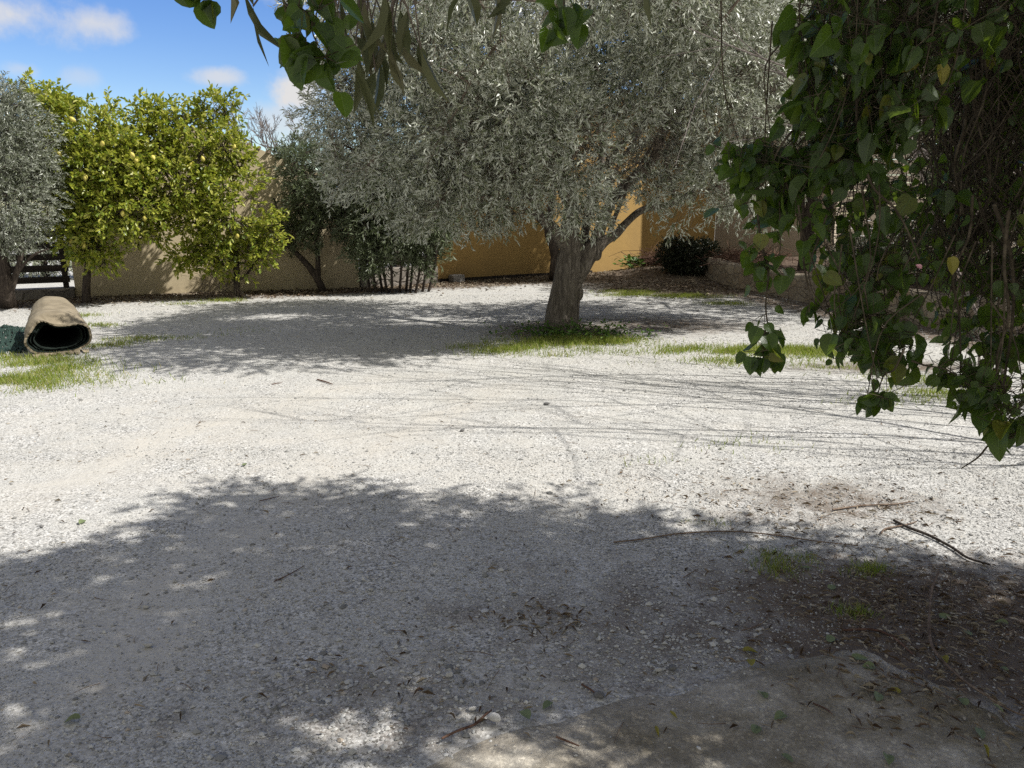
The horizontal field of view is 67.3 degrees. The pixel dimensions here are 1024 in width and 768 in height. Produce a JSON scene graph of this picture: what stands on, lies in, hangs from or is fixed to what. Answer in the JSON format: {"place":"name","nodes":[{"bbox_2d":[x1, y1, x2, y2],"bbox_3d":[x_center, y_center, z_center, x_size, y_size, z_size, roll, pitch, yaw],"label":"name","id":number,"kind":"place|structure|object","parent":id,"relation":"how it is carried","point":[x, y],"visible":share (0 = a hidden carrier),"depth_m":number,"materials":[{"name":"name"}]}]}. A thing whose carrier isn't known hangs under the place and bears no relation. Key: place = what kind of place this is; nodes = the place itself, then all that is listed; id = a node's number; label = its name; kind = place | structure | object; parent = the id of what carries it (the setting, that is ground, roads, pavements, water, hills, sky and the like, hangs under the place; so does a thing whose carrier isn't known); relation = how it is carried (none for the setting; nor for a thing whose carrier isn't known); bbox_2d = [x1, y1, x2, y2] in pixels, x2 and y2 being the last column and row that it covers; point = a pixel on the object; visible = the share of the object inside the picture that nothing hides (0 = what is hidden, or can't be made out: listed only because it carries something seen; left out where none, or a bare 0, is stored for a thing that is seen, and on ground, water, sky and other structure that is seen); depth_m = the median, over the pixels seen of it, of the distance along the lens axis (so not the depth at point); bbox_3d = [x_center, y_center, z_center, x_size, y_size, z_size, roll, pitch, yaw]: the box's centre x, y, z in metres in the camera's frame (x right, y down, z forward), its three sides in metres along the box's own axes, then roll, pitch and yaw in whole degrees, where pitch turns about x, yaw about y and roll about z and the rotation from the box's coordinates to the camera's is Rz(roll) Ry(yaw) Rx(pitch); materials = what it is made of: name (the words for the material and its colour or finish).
{"place":"outdoors","nodes":[
{"label":"outdoors","id":0,"kind":"place"},
{"bbox_2d":[0,350,224,407],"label":"grass","id":1,"kind":"structure","parent":0,"point":[29,378],"depth_m":7.20,"materials":[{"name":"green plant"}]},
{"bbox_2d":[0,0,910,215],"label":"sky","id":2,"kind":"structure","parent":0,"point":[126,46],"materials":[{"name":"blue"}]},
{"bbox_2d":[154,296,814,466],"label":"grass","id":3,"kind":"structure","parent":0,"point":[225,299],"depth_m":12.04,"materials":[{"name":"green plant"}]},
{"bbox_2d":[0,218,1023,767],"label":"ground","id":4,"kind":"structure","parent":0,"point":[64,480],"depth_m":3.98,"materials":[{"name":"grey gravel"}]},
{"bbox_2d":[0,324,26,353],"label":"garden net","id":5,"kind":"object","parent":4,"relation":"on","point":[17,337],"visible":0.93,"depth_m":8.92,"materials":[{"name":"green plastic"}]},
{"bbox_2d":[0,199,72,277],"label":"bush","id":6,"kind":"object","parent":4,"relation":"on","point":[37,263],"visible":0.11,"depth_m":16.14,"materials":[{"name":"green plant"}]},
{"bbox_2d":[0,70,75,308],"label":"olive tree","id":7,"kind":"object","parent":4,"relation":"on","point":[25,177],"visible":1,"depth_m":10.79,"materials":[{"name":"green plant"}]},
{"bbox_2d":[7,227,75,300],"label":"stairs","id":8,"kind":"structure","parent":4,"relation":"on","point":[66,290],"depth_m":12.64,"materials":[{"name":"wood"}]},
{"bbox_2d":[24,296,91,357],"bbox_3d":[-5.116,-0.666,8.638,0.626,0.482,1.614,-8,15,-30],"label":"rolled carpet","id":9,"kind":"object","parent":4,"relation":"on","point":[54,324],"visible":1,"depth_m":8.30,"materials":[{"name":"beige carpet"}]},
{"bbox_2d":[64,713,80,722],"bbox_3d":[-1.342,1.021,2.351,0.046,0.020,0.033,0,13,0],"label":"fallen leaf","id":10,"kind":"object","parent":4,"relation":"on","point":[75,716],"visible":1,"depth_m":2.36,"materials":[{"name":"green plant"}]},
{"bbox_2d":[6,67,174,302],"bbox_3d":[-6.451,-2.959,11.698,2.674,3.617,1.699,0,13,0],"label":"lemon tree","id":11,"kind":"object","parent":4,"relation":"on","point":[94,210],"visible":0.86,"depth_m":11.47,"materials":[{"name":"green plant"}]},
{"bbox_2d":[143,642,152,646],"bbox_3d":[-1.300,0.931,2.750,0.036,0.018,0.023,0,13,0],"label":"stone","id":12,"kind":"object","parent":4,"relation":"on","point":[147,644],"visible":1,"depth_m":2.74,"materials":[{"name":"white stone"}]},
{"bbox_2d":[79,312,268,349],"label":"grass","id":13,"kind":"structure","parent":4,"relation":"on","point":[122,343],"depth_m":9.08,"materials":[{"name":"green plant"}]},
{"bbox_2d":[98,80,293,298],"bbox_3d":[-5.043,-3.010,12.268,2.825,3.478,1.714,-8,16,-31],"label":"lemon tree","id":14,"kind":"object","parent":4,"relation":"on","point":[167,132],"visible":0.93,"depth_m":12.11,"materials":[{"name":"green plant"}]},
{"bbox_2d":[66,125,359,296],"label":"garden wall","id":15,"kind":"structure","parent":4,"relation":"on","point":[144,274],"depth_m":13.61,"materials":[{"name":"paint"}]},
{"bbox_2d":[195,97,347,162],"bbox_3d":[-5.220,-4.274,16.803,3.479,3.864,1.831,0,13,0],"label":"bare tree","id":16,"kind":"object","parent":4,"relation":"on","point":[262,130],"visible":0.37,"depth_m":16.52,"materials":[{"name":"grey plant"}]},
{"bbox_2d":[274,565,304,581],"bbox_3d":[-0.944,0.806,3.276,0.011,0.005,0.172,8,15,31],"label":"fallen stick","id":17,"kind":"object","parent":4,"relation":"on","point":[288,574],"visible":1,"depth_m":3.26,"materials":[{"name":"brown wood"}]},
{"bbox_2d":[257,126,371,291],"bbox_3d":[-3.425,-3.005,13.421,2.148,3.022,1.829,0,13,0],"label":"oleander tree","id":18,"kind":"object","parent":4,"relation":"on","point":[301,187],"visible":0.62,"depth_m":13.25,"materials":[{"name":"green plant"}]},
{"bbox_2d":[7,265,713,311],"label":"leaf litter","id":19,"kind":"object","parent":4,"relation":"on","point":[282,292],"visible":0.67,"depth_m":13.89,"materials":[{"name":"brown plant"}]},
{"bbox_2d":[321,130,464,293],"bbox_3d":[-2.038,-3.090,13.648,2.661,3.030,1.950,0,13,0],"label":"oleander shrub","id":20,"kind":"object","parent":4,"relation":"on","point":[358,248],"visible":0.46,"depth_m":13.37,"materials":[{"name":"green plant"}]},
{"bbox_2d":[359,249,437,287],"bbox_3d":[-2.248,-2.576,15.037,1.646,1.448,0.340,-9,16,-34],"label":"slat fence","id":21,"kind":"object","parent":4,"relation":"on","point":[396,267],"visible":0.1,"depth_m":14.97,"materials":[{"name":"wood"}]},
{"bbox_2d":[445,671,453,677],"bbox_3d":[-0.209,0.973,2.579,0.028,0.017,0.022,0,13,0],"label":"stone","id":22,"kind":"object","parent":4,"relation":"on","point":[448,674],"visible":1,"depth_m":2.57,"materials":[{"name":"white stone"}]},
{"bbox_2d":[231,0,671,127],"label":"overhanging tree","id":23,"kind":"object","parent":4,"relation":"on","point":[368,42],"visible":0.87,"depth_m":1.59,"materials":[{"name":"green plant"}]},
{"bbox_2d":[174,0,220,28],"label":"vine tip","id":24,"kind":"object","parent":23,"relation":"hanging from","point":[207,12],"visible":1,"depth_m":1.57,"materials":[{"name":"green plant"}]},
{"bbox_2d":[274,0,363,117],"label":"vine tip","id":25,"kind":"object","parent":23,"relation":"hanging from","point":[300,57],"visible":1,"depth_m":1.39,"materials":[{"name":"green plant"}]},
{"bbox_2d":[535,0,592,52],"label":"vine tip","id":26,"kind":"object","parent":23,"relation":"hanging from","point":[563,19],"visible":1,"depth_m":1.74,"materials":[{"name":"green plant"}]},
{"bbox_2d":[704,0,1023,468],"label":"hanging vine","id":27,"kind":"object","parent":23,"relation":"hanging from","point":[876,51],"visible":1,"depth_m":2.00,"materials":[{"name":"green plant"}]},
{"bbox_2d":[449,274,464,281],"bbox_3d":[-1.128,-2.150,15.692,0.270,0.160,0.220,-8,16,-32],"label":"meter box","id":28,"kind":"object","parent":4,"relation":"on","point":[456,277],"visible":0.82,"depth_m":15.61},
{"bbox_2d":[441,709,491,739],"bbox_3d":[-0.131,1.032,2.330,0.018,0.020,0.205,13,18,43],"label":"fallen stick","id":29,"kind":"object","parent":4,"relation":"on","point":[464,728],"visible":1,"depth_m":2.31,"materials":[{"name":"brown wood"}]},
{"bbox_2d":[468,706,476,710],"bbox_3d":[-0.125,1.016,2.411,0.028,0.013,0.018,0,13,0],"label":"stone","id":30,"kind":"object","parent":4,"relation":"on","point":[472,708],"visible":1,"depth_m":2.41,"materials":[{"name":"white stone"}]},
{"bbox_2d":[487,712,500,721],"bbox_3d":[-0.054,1.019,2.351,0.045,0.022,0.036,0,13,0],"label":"stone","id":31,"kind":"object","parent":4,"relation":"on","point":[493,716],"visible":1,"depth_m":2.34,"materials":[{"name":"white stone"}]},
{"bbox_2d":[0,403,1023,767],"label":"leaf litter","id":32,"kind":"object","parent":4,"relation":"on","point":[896,643],"visible":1,"depth_m":2.95,"materials":[{"name":"brown plant"}]},
{"bbox_2d":[927,571,1023,715],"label":"fallen stick","id":33,"kind":"object","parent":32,"relation":"on","point":[939,656],"visible":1,"depth_m":2.69,"materials":[{"name":"brown wood"}]},
{"bbox_2d":[520,709,530,718],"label":"fallen leaf","id":34,"kind":"object","parent":4,"relation":"on","point":[526,713],"visible":1,"depth_m":2.37,"materials":[{"name":"green plant"}]},
{"bbox_2d":[543,700,552,708],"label":"fallen leaf","id":35,"kind":"object","parent":4,"relation":"on","point":[546,703],"visible":1,"depth_m":2.43,"materials":[{"name":"green plant"}]},
{"bbox_2d":[462,317,671,340],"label":"weeds","id":36,"kind":"object","parent":4,"relation":"on","point":[572,331],"visible":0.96,"depth_m":9.16,"materials":[{"name":"green plant"}]},
{"bbox_2d":[426,96,721,281],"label":"ochre building","id":37,"kind":"structure","parent":4,"relation":"on","point":[529,255],"depth_m":16.88,"materials":[{"name":"paint"}]},
{"bbox_2d":[581,683,594,692],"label":"fallen stick","id":38,"kind":"object","parent":4,"relation":"on","point":[590,689],"visible":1,"depth_m":2.52,"materials":[{"name":"brown wood"}]},
{"bbox_2d":[593,691,603,697],"bbox_3d":[0.280,1.001,2.483,0.038,0.020,0.028,0,13,0],"label":"stone","id":39,"kind":"object","parent":4,"relation":"on","point":[598,694],"visible":1,"depth_m":2.47,"materials":[{"name":"grey stone"}]},
{"bbox_2d":[421,0,796,280],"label":"shade tree","id":40,"kind":"object","parent":4,"relation":"on","point":[553,249],"visible":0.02,"depth_m":15.13,"materials":[{"name":"green plant"}]},
{"bbox_2d":[613,254,651,268],"bbox_3d":[2.810,-2.754,17.254,1.100,0.340,0.743,0,13,0],"label":"weed plant","id":41,"kind":"object","parent":4,"relation":"on","point":[629,264],"visible":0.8,"depth_m":17.19,"materials":[{"name":"green plant"}]},
{"bbox_2d":[611,241,663,267],"bbox_3d":[3.335,-2.852,17.283,2.048,0.844,1.568,-5,14,-19],"label":"brushwood","id":42,"kind":"object","parent":4,"relation":"on","point":[648,258],"visible":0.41,"depth_m":17.19,"materials":[{"name":"brown plant"}]},
{"bbox_2d":[267,0,1010,334],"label":"olive tree","id":43,"kind":"object","parent":4,"relation":"on","point":[457,153],"visible":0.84,"depth_m":8.12,"materials":[{"name":"green plant"}]},
{"bbox_2d":[654,667,661,671],"bbox_3d":[0.498,0.970,2.616,0.027,0.013,0.020,0,13,0],"label":"stone","id":44,"kind":"object","parent":4,"relation":"on","point":[657,669],"visible":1,"depth_m":2.61,"materials":[{"name":"white stone"}]},
{"bbox_2d":[668,664,676,669],"bbox_3d":[0.549,0.968,2.627,0.030,0.014,0.023,0,13,0],"label":"stone","id":45,"kind":"object","parent":4,"relation":"on","point":[672,667],"visible":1,"depth_m":2.62,"materials":[{"name":"grey stone"}]},
{"bbox_2d":[653,232,725,275],"bbox_3d":[3.749,-2.669,16.085,1.628,1.041,1.185,-6,15,-25],"label":"clipped shrub","id":46,"kind":"object","parent":4,"relation":"on","point":[679,256],"visible":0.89,"depth_m":15.83,"materials":[{"name":"green plant"}]},
{"bbox_2d":[681,516,758,526],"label":"grass","id":47,"kind":"structure","parent":4,"relation":"on","point":[714,521],"depth_m":3.89,"materials":[{"name":"green plant"}]},
{"bbox_2d":[524,267,922,325],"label":"leaf litter","id":48,"kind":"object","parent":4,"relation":"on","point":[664,284],"visible":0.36,"depth_m":14.77,"materials":[{"name":"brown plant"}]},
{"bbox_2d":[613,531,857,545],"bbox_3d":[1.050,0.737,3.689,1.145,0.020,0.176,0,13,0],"label":"fallen stick","id":49,"kind":"object","parent":4,"relation":"on","point":[724,531],"visible":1,"depth_m":3.71,"materials":[{"name":"brown wood"}]},
{"bbox_2d":[743,646,756,652],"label":"fallen leaf","id":50,"kind":"object","parent":4,"relation":"on","point":[747,648],"visible":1,"depth_m":2.74,"materials":[{"name":"yellow plant"}]},
{"bbox_2d":[747,659,755,665],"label":"fallen leaf","id":51,"kind":"object","parent":4,"relation":"on","point":[751,662],"visible":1,"depth_m":2.65,"materials":[{"name":"yellow plant"}]},
{"bbox_2d":[741,606,767,630],"bbox_3d":[0.951,0.904,2.954,0.041,0.008,0.247,11,17,39],"label":"fallen stick","id":52,"kind":"object","parent":4,"relation":"on","point":[758,624],"visible":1,"depth_m":2.91,"materials":[{"name":"brown wood"}]},
{"bbox_2d":[740,539,824,582],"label":"grass","id":53,"kind":"structure","parent":4,"relation":"on","point":[774,567],"depth_m":3.44,"materials":[{"name":"green plant"}]},
{"bbox_2d":[826,635,834,641],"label":"fallen leaf","id":54,"kind":"object","parent":4,"relation":"on","point":[830,638],"visible":1,"depth_m":2.82,"materials":[{"name":"green plant"}]},
{"bbox_2d":[827,584,835,588],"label":"fallen leaf","id":55,"kind":"object","parent":4,"relation":"on","point":[830,586],"visible":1,"depth_m":3.21,"materials":[{"name":"green plant"}]},
{"bbox_2d":[662,0,1023,389],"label":"bare tree","id":56,"kind":"object","parent":4,"relation":"on","point":[924,150],"visible":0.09,"depth_m":6.47,"materials":[{"name":"brown plant"}]},
{"bbox_2d":[820,596,883,624],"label":"grass","id":57,"kind":"structure","parent":4,"relation":"on","point":[857,609],"depth_m":3.02,"materials":[{"name":"green plant"}]},
{"bbox_2d":[699,255,1023,336],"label":"stone planter","id":58,"kind":"object","parent":4,"relation":"on","point":[729,273],"visible":0.29,"depth_m":12.64,"materials":[{"name":"stone"}]},
{"bbox_2d":[694,241,798,266],"bbox_3d":[4.697,-2.587,15.551,2.667,0.624,2.473,-6,15,-25],"label":"brushwood","id":59,"kind":"object","parent":58,"relation":"on","point":[734,256],"visible":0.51,"depth_m":15.32,"materials":[{"name":"brown plant"}]},
{"bbox_2d":[818,229,920,276],"bbox_3d":[6.074,-2.128,12.826,1.860,1.341,1.220,2,13,9],"label":"shrub","id":60,"kind":"object","parent":58,"relation":"on","point":[862,242],"visible":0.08,"depth_m":12.73,"materials":[{"name":"green plant"}]},
{"bbox_2d":[733,1,1023,270],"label":"broadleaf tree","id":61,"kind":"object","parent":58,"relation":"on","point":[807,229],"depth_m":13.77,"materials":[{"name":"green plant"}]},
{"bbox_2d":[884,122,1023,283],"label":"oleander shrub","id":62,"kind":"object","parent":58,"relation":"on","point":[929,230],"visible":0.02,"depth_m":11.43,"materials":[{"name":"green plant"}]},
{"bbox_2d":[839,555,895,577],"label":"grass","id":63,"kind":"structure","parent":4,"relation":"on","point":[869,567],"depth_m":3.37,"materials":[{"name":"green plant"}]},
{"bbox_2d":[714,9,1023,259],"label":"beige building","id":64,"kind":"structure","parent":4,"relation":"on","point":[723,236],"depth_m":18.61,"materials":[{"name":"paint"}]},
{"bbox_2d":[832,501,913,509],"bbox_3d":[1.924,0.646,4.097,0.493,0.011,0.028,-3,13,-11],"label":"fallen stick","id":65,"kind":"object","parent":4,"relation":"on","point":[870,505],"visible":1,"depth_m":4.10,"materials":[{"name":"brown wood"}]},
{"bbox_2d":[843,628,913,654],"bbox_3d":[1.359,0.933,2.828,0.254,0.012,0.093,12,18,42],"label":"fallen stick","id":66,"kind":"object","parent":4,"relation":"on","point":[880,631],"visible":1,"depth_m":2.87,"materials":[{"name":"brown wood"}]},
{"bbox_2d":[880,521,916,533],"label":"fallen stick","id":67,"kind":"object","parent":4,"relation":"on","point":[882,531],"visible":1,"depth_m":3.81,"materials":[{"name":"brown wood"}]},
{"bbox_2d":[893,519,990,564],"bbox_3d":[2.015,0.746,3.646,0.041,0.019,0.541,-4,14,-17],"label":"fallen stick","id":68,"kind":"object","parent":4,"relation":"on","point":[935,538],"visible":1,"depth_m":3.65,"materials":[{"name":"brown wood"}]},
{"bbox_2d":[940,655,948,662],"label":"fallen leaf","id":69,"kind":"object","parent":4,"relation":"on","point":[945,658],"visible":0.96,"depth_m":2.68,"materials":[{"name":"plant"}]},
{"bbox_2d":[939,613,951,618],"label":"fallen leaf","id":70,"kind":"object","parent":4,"relation":"on","point":[942,615],"visible":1,"depth_m":2.97,"materials":[{"name":"green plant"}]},
{"bbox_2d":[991,703,1005,715],"bbox_3d":[1.521,1.014,2.405,0.011,0.014,0.055,-4,14,-17],"label":"fallen leaf","id":71,"kind":"object","parent":4,"relation":"on","point":[999,707],"visible":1,"depth_m":2.40,"materials":[{"name":"green plant"}]},
{"bbox_2d":[994,619,1007,624],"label":"fallen leaf","id":72,"kind":"object","parent":4,"relation":"on","point":[1004,621],"visible":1,"depth_m":2.91,"materials":[{"name":"green plant"}]},
{"bbox_2d":[423,331,896,368],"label":"grass","id":73,"kind":"structure","parent":0,"point":[790,349],"depth_m":8.40,"materials":[{"name":"green plant"}]},
{"bbox_2d":[586,288,788,305],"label":"grass","id":74,"kind":"structure","parent":0,"point":[650,292],"depth_m":13.17,"materials":[{"name":"green plant"}]},
{"bbox_2d":[426,650,1023,767],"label":"concrete pavement","id":75,"kind":"structure","parent":0,"point":[683,735],"depth_m":2.31,"materials":[{"name":"grey concrete"}]},
{"bbox_2d":[556,736,578,745],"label":"fallen stick","id":76,"kind":"object","parent":75,"relation":"on","point":[563,739],"visible":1,"depth_m":2.25,"materials":[{"name":"brown wood"}]},
{"bbox_2d":[751,724,760,732],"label":"fallen leaf","id":77,"kind":"object","parent":75,"relation":"on","point":[755,728],"visible":1,"depth_m":2.30,"materials":[{"name":"green plant"}]},
{"bbox_2d":[757,690,768,697],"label":"fallen leaf","id":78,"kind":"object","parent":75,"relation":"on","point":[765,695],"visible":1,"depth_m":2.46,"materials":[{"name":"green plant"}]},
{"bbox_2d":[774,710,786,719],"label":"fallen leaf","id":79,"kind":"object","parent":75,"relation":"on","point":[779,714],"visible":1,"depth_m":2.36,"materials":[{"name":"green plant"}]},
{"bbox_2d":[781,753,792,761],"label":"fallen leaf","id":80,"kind":"object","parent":75,"relation":"on","point":[787,756],"visible":1,"depth_m":2.19,"materials":[{"name":"green plant"}]},
{"bbox_2d":[813,702,832,714],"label":"fallen stick","id":81,"kind":"object","parent":75,"relation":"on","point":[822,707],"visible":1,"depth_m":2.41,"materials":[{"name":"brown wood"}]},
{"bbox_2d":[851,653,866,659],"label":"fallen leaf","id":82,"kind":"object","parent":75,"relation":"on","point":[858,656],"visible":1,"depth_m":2.68,"materials":[{"name":"green plant"}]},
{"bbox_2d":[862,661,875,668],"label":"fallen leaf","id":83,"kind":"object","parent":75,"relation":"on","point":[869,663],"visible":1,"depth_m":2.63,"materials":[{"name":"green plant"}]},
{"bbox_2d":[874,691,883,700],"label":"fallen leaf","id":84,"kind":"object","parent":75,"relation":"on","point":[878,696],"visible":1,"depth_m":2.46,"materials":[{"name":"green plant"}]},
{"bbox_2d":[883,752,894,764],"bbox_3d":[1.072,1.061,2.187,0.031,0.016,0.042,0,13,0],"label":"fallen leaf","id":85,"kind":"object","parent":75,"relation":"on","point":[889,758],"visible":1,"depth_m":2.19,"materials":[{"name":"green plant"}]},
{"bbox_2d":[889,687,900,693],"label":"fallen leaf","id":86,"kind":"object","parent":75,"relation":"on","point":[898,690],"visible":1,"depth_m":2.49,"materials":[{"name":"plant"}]},
{"bbox_2d":[889,675,959,701],"bbox_3d":[1.349,0.992,2.511,0.234,0.005,0.020,11,17,39],"label":"fallen stick","id":87,"kind":"object","parent":75,"relation":"on","point":[921,685],"visible":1,"depth_m":2.53,"materials":[{"name":"brown wood"}]},
{"bbox_2d":[957,698,968,704],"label":"fallen leaf","id":88,"kind":"object","parent":75,"relation":"on","point":[964,701],"visible":1,"depth_m":2.43,"materials":[{"name":"green plant"}]},
{"bbox_2d":[975,727,985,738],"bbox_3d":[1.399,1.038,2.293,0.030,0.006,0.052,0,13,0],"label":"fallen leaf","id":89,"kind":"object","parent":75,"relation":"on","point":[981,732],"visible":1,"depth_m":2.29,"materials":[{"name":"green plant"}]},
{"bbox_2d":[983,744,988,756],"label":"fallen leaf","id":90,"kind":"object","parent":75,"relation":"on","point":[986,748],"visible":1,"depth_m":2.22,"materials":[{"name":"plant"}]},
{"bbox_2d":[785,362,1012,406],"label":"grass","id":91,"kind":"structure","parent":0,"point":[932,391],"depth_m":6.49,"materials":[{"name":"green plant"}]}
]}

